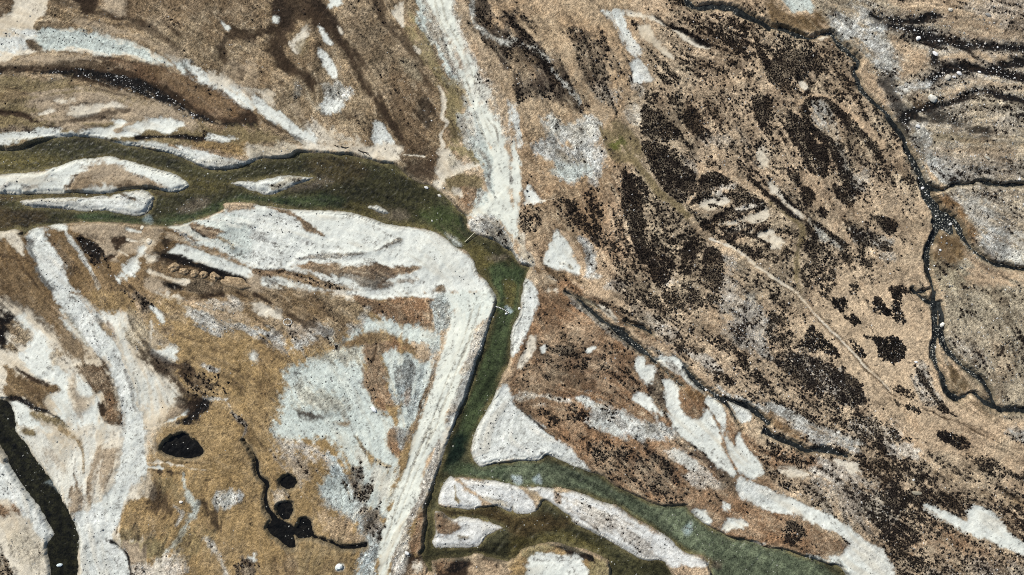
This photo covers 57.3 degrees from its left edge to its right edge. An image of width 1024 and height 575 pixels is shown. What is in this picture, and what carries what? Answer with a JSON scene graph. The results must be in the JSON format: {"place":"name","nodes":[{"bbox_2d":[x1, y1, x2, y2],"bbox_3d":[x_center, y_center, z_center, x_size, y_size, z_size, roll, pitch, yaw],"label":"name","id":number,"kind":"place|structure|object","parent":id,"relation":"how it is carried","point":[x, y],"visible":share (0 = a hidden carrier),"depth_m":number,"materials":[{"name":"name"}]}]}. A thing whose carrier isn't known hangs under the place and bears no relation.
{"place":"outdoors","nodes":[
{"label":"outdoors","id":0,"kind":"place"},
{"bbox_2d":[0,399,78,574],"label":"stream","id":1,"kind":"structure","parent":0,"point":[62,544],"depth_m":320.00,"materials":[{"name":"liquid"}]},
{"bbox_2d":[27,227,145,432],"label":"gravel bar","id":2,"kind":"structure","parent":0,"point":[45,257],"depth_m":318.99,"materials":[{"name":"white gravel"}]},
{"bbox_2d":[161,433,203,457],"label":"pond","id":3,"kind":"structure","parent":0,"point":[178,447],"depth_m":320.00,"materials":[{"name":"liquid"}]},
{"bbox_2d":[277,502,292,519],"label":"pond","id":4,"kind":"structure","parent":0,"point":[285,509],"depth_m":320.00,"materials":[{"name":"liquid"}]},
{"bbox_2d":[280,474,296,488],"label":"pond","id":5,"kind":"structure","parent":0,"point":[288,481],"depth_m":320.00,"materials":[{"name":"liquid"}]},
{"bbox_2d":[253,453,366,548],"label":"pond","id":6,"kind":"structure","parent":0,"point":[280,529],"depth_m":320.00,"materials":[{"name":"liquid"}]},
{"bbox_2d":[0,136,844,574],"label":"river","id":7,"kind":"structure","parent":0,"point":[352,184],"depth_m":320.00,"materials":[{"name":"liquid"}]},
{"bbox_2d":[0,156,188,194],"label":"gravel bar","id":8,"kind":"object","parent":7,"relation":"on","point":[105,174],"visible":1,"depth_m":318.82,"materials":[{"name":"white gravel"}]},
{"bbox_2d":[0,0,1016,574],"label":"river stones","id":9,"kind":"object","parent":7,"relation":"in","point":[646,330],"visible":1,"depth_m":319.95,"materials":[{"name":"grey stone"}]},
{"bbox_2d":[377,291,496,574],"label":"gravel bar","id":10,"kind":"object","parent":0,"point":[471,313],"depth_m":318.90,"materials":[{"name":"white gravel"}]},
{"bbox_2d":[430,0,520,245],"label":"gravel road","id":11,"kind":"structure","parent":0,"point":[502,198],"depth_m":318.92,"materials":[{"name":"white gravel"}]},
{"bbox_2d":[0,0,1023,574],"bbox_3d":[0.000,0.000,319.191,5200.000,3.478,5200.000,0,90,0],"label":"ground","id":12,"kind":"structure","parent":0,"point":[250,364],"depth_m":318.70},
{"bbox_2d":[0,464,54,544],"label":"gravel bar","id":13,"kind":"object","parent":12,"relation":"on","point":[15,494],"visible":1,"depth_m":318.98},
{"bbox_2d":[10,402,68,441],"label":"gravel bar","id":14,"kind":"object","parent":12,"relation":"on","point":[28,427],"visible":1,"depth_m":318.84,"materials":[{"name":"white gravel"}]},
{"bbox_2d":[17,315,124,441],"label":"gravel bar","id":15,"kind":"object","parent":12,"relation":"on","point":[87,424],"visible":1,"depth_m":319.04,"materials":[{"name":"white gravel"}]},
{"bbox_2d":[20,190,154,215],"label":"gravel bar","id":16,"kind":"object","parent":12,"relation":"on","point":[117,203],"visible":1,"depth_m":319.29,"materials":[{"name":"white gravel"}]},
{"bbox_2d":[67,103,125,117],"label":"gravel bar","id":17,"kind":"object","parent":12,"relation":"on","point":[84,112],"visible":1,"depth_m":319.14,"materials":[{"name":"beige gravel"}]},
{"bbox_2d":[73,427,149,574],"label":"gravel bar","id":18,"kind":"object","parent":12,"relation":"on","point":[133,466],"visible":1,"depth_m":319.22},
{"bbox_2d":[0,0,255,111],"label":"gravel bar","id":19,"kind":"object","parent":12,"relation":"on","point":[35,41],"visible":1,"depth_m":319.05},
{"bbox_2d":[77,293,181,429],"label":"gravel bar","id":20,"kind":"object","parent":12,"relation":"on","point":[151,391],"visible":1,"depth_m":318.89,"materials":[{"name":"white gravel"}]},
{"bbox_2d":[118,246,143,279],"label":"gravel bar","id":21,"kind":"object","parent":12,"relation":"on","point":[130,269],"visible":1,"depth_m":319.46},
{"bbox_2d":[79,118,183,138],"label":"gravel bar","id":22,"kind":"object","parent":12,"relation":"on","point":[124,129],"visible":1,"depth_m":319.15,"materials":[{"name":"white gravel"}]},
{"bbox_2d":[146,238,151,244],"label":"sand cone","id":23,"kind":"object","parent":12,"relation":"on","point":[148,241],"visible":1,"depth_m":318.61,"materials":[{"name":"beige sand"}]},
{"bbox_2d":[168,262,179,271],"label":"turf hummock","id":24,"kind":"object","parent":12,"relation":"on","point":[174,266],"visible":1,"depth_m":318.44,"materials":[{"name":"brown plant"}]},
{"bbox_2d":[179,268,188,274],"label":"turf hummock","id":25,"kind":"object","parent":12,"relation":"on","point":[183,271],"visible":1,"depth_m":318.36,"materials":[{"name":"brown plant"}]},
{"bbox_2d":[190,269,198,277],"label":"turf hummock","id":26,"kind":"object","parent":12,"relation":"on","point":[194,273],"visible":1,"depth_m":318.22,"materials":[{"name":"brown plant"}]},
{"bbox_2d":[136,145,255,169],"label":"gravel bar","id":27,"kind":"object","parent":12,"relation":"on","point":[199,157],"visible":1,"depth_m":318.73,"materials":[{"name":"white gravel"}]},
{"bbox_2d":[199,271,208,278],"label":"turf hummock","id":28,"kind":"object","parent":12,"relation":"on","point":[203,274],"visible":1,"depth_m":318.04,"materials":[{"name":"brown plant"}]},
{"bbox_2d":[169,243,257,279],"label":"gravel bar","id":29,"kind":"object","parent":12,"relation":"on","point":[184,251],"visible":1,"depth_m":318.82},
{"bbox_2d":[210,272,220,281],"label":"turf hummock","id":30,"kind":"object","parent":12,"relation":"on","point":[214,276],"visible":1,"depth_m":318.09,"materials":[{"name":"brown plant"}]},
{"bbox_2d":[220,276,250,289],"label":"turf hummock","id":31,"kind":"object","parent":12,"relation":"on","point":[237,283],"visible":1,"depth_m":318.45,"materials":[{"name":"brown plant"}]},
{"bbox_2d":[231,175,312,194],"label":"gravel bar","id":32,"kind":"object","parent":12,"relation":"on","point":[284,181],"visible":1,"depth_m":319.44,"materials":[{"name":"white gravel"}]},
{"bbox_2d":[254,97,316,144],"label":"gravel bar","id":33,"kind":"object","parent":12,"relation":"on","point":[301,135],"visible":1,"depth_m":319.11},
{"bbox_2d":[291,26,310,53],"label":"gravel bar","id":34,"kind":"object","parent":12,"relation":"on","point":[297,43],"visible":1,"depth_m":319.05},
{"bbox_2d":[320,28,333,44],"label":"gravel bar","id":35,"kind":"object","parent":12,"relation":"on","point":[326,38],"visible":1,"depth_m":319.35,"materials":[{"name":"white gravel"}]},
{"bbox_2d":[244,144,410,163],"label":"gravel bar","id":36,"kind":"object","parent":12,"relation":"on","point":[390,154],"visible":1,"depth_m":319.02,"materials":[{"name":"beige gravel"}]},
{"bbox_2d":[319,51,337,77],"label":"gravel bar","id":37,"kind":"object","parent":12,"relation":"on","point":[331,67],"visible":1,"depth_m":319.49,"materials":[{"name":"white gravel"}]},
{"bbox_2d":[171,204,493,300],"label":"gravel bar","id":38,"kind":"object","parent":12,"relation":"on","point":[389,269],"visible":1,"depth_m":319.22,"materials":[{"name":"white gravel"}]},
{"bbox_2d":[274,347,397,442],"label":"gravel bar","id":39,"kind":"object","parent":12,"relation":"on","point":[347,426],"visible":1,"depth_m":318.91,"materials":[{"name":"white gravel"}]},
{"bbox_2d":[335,564,342,570],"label":"boulder","id":40,"kind":"object","parent":12,"relation":"on","point":[338,567],"visible":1,"depth_m":318.32,"materials":[{"name":"stone"}]},
{"bbox_2d":[358,427,398,466],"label":"gravel bar","id":41,"kind":"object","parent":12,"relation":"on","point":[374,440],"visible":1,"depth_m":319.01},
{"bbox_2d":[372,122,394,145],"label":"gravel bar","id":42,"kind":"object","parent":12,"relation":"on","point":[380,136],"visible":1,"depth_m":319.21,"materials":[{"name":"white gravel"}]},
{"bbox_2d":[345,322,442,355],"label":"gravel bar","id":43,"kind":"object","parent":12,"relation":"on","point":[406,333],"visible":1,"depth_m":319.02,"materials":[{"name":"white gravel"}]},
{"bbox_2d":[438,476,481,509],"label":"gravel bar","id":44,"kind":"object","parent":12,"relation":"on","point":[462,497],"visible":1,"depth_m":319.38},
{"bbox_2d":[432,511,502,547],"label":"gravel bar","id":45,"kind":"object","parent":12,"relation":"on","point":[448,530],"visible":1,"depth_m":319.37,"materials":[{"name":"white gravel"}]},
{"bbox_2d":[457,477,536,513],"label":"gravel bar","id":46,"kind":"object","parent":12,"relation":"on","point":[507,491],"visible":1,"depth_m":319.33,"materials":[{"name":"white gravel"}]},
{"bbox_2d":[0,0,1023,574],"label":"heather","id":47,"kind":"object","parent":12,"relation":"on","point":[756,250],"visible":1,"depth_m":318.44,"materials":[{"name":"black plant"}]},
{"bbox_2d":[0,0,1023,574],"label":"pale stones","id":48,"kind":"object","parent":12,"relation":"on","point":[640,246],"visible":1,"depth_m":318.62,"materials":[{"name":"grey stone"}]},
{"bbox_2d":[0,0,1023,574],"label":"dark stones","id":49,"kind":"object","parent":12,"relation":"on","point":[526,316],"visible":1,"depth_m":318.70,"materials":[{"name":"black stone"}]},
{"bbox_2d":[511,279,537,357],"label":"gravel bar","id":50,"kind":"object","parent":12,"relation":"on","point":[522,323],"visible":1,"depth_m":319.42,"materials":[{"name":"white gravel"}]},
{"bbox_2d":[518,336,536,367],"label":"gravel bar","id":51,"kind":"object","parent":12,"relation":"on","point":[528,353],"visible":1,"depth_m":318.96,"materials":[{"name":"white gravel"}]},
{"bbox_2d":[471,383,590,471],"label":"gravel bar","id":52,"kind":"object","parent":12,"relation":"on","point":[516,424],"visible":1,"depth_m":319.19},
{"bbox_2d":[524,186,538,204],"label":"gravel bar","id":53,"kind":"object","parent":12,"relation":"on","point":[533,199],"visible":1,"depth_m":319.51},
{"bbox_2d":[524,553,586,574],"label":"gravel bar","id":54,"kind":"object","parent":12,"relation":"on","point":[554,564],"visible":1,"depth_m":319.17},
{"bbox_2d":[544,233,581,275],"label":"gravel bar","id":55,"kind":"object","parent":12,"relation":"on","point":[555,256],"visible":1,"depth_m":319.27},
{"bbox_2d":[587,346,596,352],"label":"gravel bar","id":56,"kind":"object","parent":12,"relation":"on","point":[591,349],"visible":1,"depth_m":319.22,"materials":[{"name":"white gravel"}]},
{"bbox_2d":[527,487,708,567],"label":"gravel bar","id":57,"kind":"object","parent":12,"relation":"on","point":[601,510],"visible":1,"depth_m":319.05,"materials":[{"name":"white gravel"}]},
{"bbox_2d":[604,9,643,57],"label":"gravel bar","id":58,"kind":"object","parent":12,"relation":"on","point":[621,24],"visible":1,"depth_m":318.87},
{"bbox_2d":[631,60,654,85],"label":"gravel bar","id":59,"kind":"object","parent":12,"relation":"on","point":[638,68],"visible":1,"depth_m":318.68,"materials":[{"name":"white gravel"}]},
{"bbox_2d":[636,357,656,389],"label":"gravel bar","id":60,"kind":"object","parent":12,"relation":"on","point":[647,374],"visible":1,"depth_m":318.93,"materials":[{"name":"white gravel"}]},
{"bbox_2d":[633,394,664,416],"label":"gravel bar","id":61,"kind":"object","parent":12,"relation":"on","point":[645,401],"visible":1,"depth_m":319.27,"materials":[{"name":"white gravel"}]},
{"bbox_2d":[638,24,672,57],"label":"gravel bar","id":62,"kind":"object","parent":12,"relation":"on","point":[646,33],"visible":1,"depth_m":318.53,"materials":[{"name":"beige gravel"}]},
{"bbox_2d":[614,150,701,232],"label":"footpath","id":63,"kind":"structure","parent":12,"relation":"on","point":[633,160],"depth_m":318.66,"materials":[{"name":"brown soil"}]},
{"bbox_2d":[653,357,704,393],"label":"gravel bar","id":64,"kind":"object","parent":12,"relation":"on","point":[676,365],"visible":1,"depth_m":319.20,"materials":[{"name":"white gravel"}]},
{"bbox_2d":[673,29,708,49],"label":"gravel bar","id":65,"kind":"object","parent":12,"relation":"on","point":[693,41],"visible":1,"depth_m":319.14,"materials":[{"name":"beige gravel"}]},
{"bbox_2d":[664,380,736,476],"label":"gravel bar","id":66,"kind":"object","parent":12,"relation":"on","point":[708,441],"visible":1,"depth_m":318.76,"materials":[{"name":"white gravel"}]},
{"bbox_2d":[693,510,711,524],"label":"gravel bar","id":67,"kind":"object","parent":12,"relation":"on","point":[703,516],"visible":1,"depth_m":319.08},
{"bbox_2d":[705,396,761,479],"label":"gravel bar","id":68,"kind":"object","parent":12,"relation":"on","point":[746,464],"visible":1,"depth_m":318.71,"materials":[{"name":"white gravel"}]},
{"bbox_2d":[722,518,748,532],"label":"gravel bar","id":69,"kind":"object","parent":12,"relation":"on","point":[729,525],"visible":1,"depth_m":319.09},
{"bbox_2d":[729,402,751,424],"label":"gravel bar","id":70,"kind":"object","parent":12,"relation":"on","point":[740,414],"visible":1,"depth_m":319.31,"materials":[{"name":"white gravel"}]},
{"bbox_2d":[710,239,771,277],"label":"footpath","id":71,"kind":"structure","parent":12,"relation":"on","point":[737,250],"depth_m":318.95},
{"bbox_2d":[770,180,808,219],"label":"gravel bar","id":72,"kind":"object","parent":12,"relation":"on","point":[774,189],"visible":1,"depth_m":318.82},
{"bbox_2d":[787,0,812,13],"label":"gravel bar","id":73,"kind":"object","parent":12,"relation":"on","point":[793,5],"visible":1,"depth_m":318.38,"materials":[{"name":"white gravel"}]},
{"bbox_2d":[736,476,894,574],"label":"gravel bar","id":74,"kind":"object","parent":12,"relation":"on","point":[849,558],"visible":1,"depth_m":319.01,"materials":[{"name":"white gravel"}]},
{"bbox_2d":[800,324,839,357],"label":"heather patch","id":75,"kind":"object","parent":12,"relation":"on","point":[811,341],"visible":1,"depth_m":318.79,"materials":[{"name":"black plant"}]},
{"bbox_2d":[832,296,847,312],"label":"heather patch","id":76,"kind":"object","parent":12,"relation":"on","point":[839,305],"visible":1,"depth_m":318.58,"materials":[{"name":"black plant"}]},
{"bbox_2d":[792,290,892,393],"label":"vehicle track","id":77,"kind":"structure","parent":12,"relation":"on","point":[827,326],"depth_m":319.07,"materials":[{"name":"beige soil"}]},
{"bbox_2d":[844,313,860,326],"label":"heather patch","id":78,"kind":"object","parent":12,"relation":"on","point":[854,322],"visible":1,"depth_m":318.40,"materials":[{"name":"black plant"}]},
{"bbox_2d":[684,0,1023,412],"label":"creek","id":79,"kind":"structure","parent":12,"relation":"in","point":[935,305],"depth_m":320.00,"materials":[{"name":"liquid"}]},
{"bbox_2d":[850,338,866,357],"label":"heather patch","id":80,"kind":"object","parent":12,"relation":"on","point":[861,350],"visible":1,"depth_m":318.77,"materials":[{"name":"black plant"}]},
{"bbox_2d":[873,296,891,315],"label":"heather patch","id":81,"kind":"object","parent":12,"relation":"on","point":[879,306],"visible":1,"depth_m":318.28,"materials":[{"name":"black plant"}]},
{"bbox_2d":[863,334,907,365],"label":"heather patch","id":82,"kind":"object","parent":12,"relation":"on","point":[893,354],"visible":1,"depth_m":318.86,"materials":[{"name":"black plant"}]},
{"bbox_2d":[891,290,906,323],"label":"heather patch","id":83,"kind":"object","parent":12,"relation":"on","point":[897,303],"visible":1,"depth_m":318.50,"materials":[{"name":"black plant"}]},
{"bbox_2d":[906,403,921,414],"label":"heather patch","id":84,"kind":"object","parent":12,"relation":"on","point":[918,411],"visible":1,"depth_m":318.12,"materials":[{"name":"black plant"}]},
{"bbox_2d":[912,491,921,494],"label":"boulder","id":85,"kind":"object","parent":12,"relation":"on","point":[916,493],"visible":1,"depth_m":317.65,"materials":[{"name":"stone"}]},
{"bbox_2d":[928,94,936,101],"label":"boulder","id":86,"kind":"object","parent":12,"relation":"on","point":[932,98],"visible":1,"depth_m":317.68,"materials":[{"name":"stone"}]},
{"bbox_2d":[937,430,970,445],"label":"heather patch","id":87,"kind":"object","parent":12,"relation":"on","point":[947,435],"visible":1,"depth_m":318.01,"materials":[{"name":"black plant"}]},
{"bbox_2d":[923,504,1023,553],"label":"gravel bar","id":88,"kind":"object","parent":12,"relation":"on","point":[979,528],"visible":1,"depth_m":319.08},
{"bbox_2d":[565,291,847,457],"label":"stream","id":89,"kind":"structure","parent":0,"point":[691,377],"depth_m":320.00,"materials":[{"name":"liquid"}]}
]}

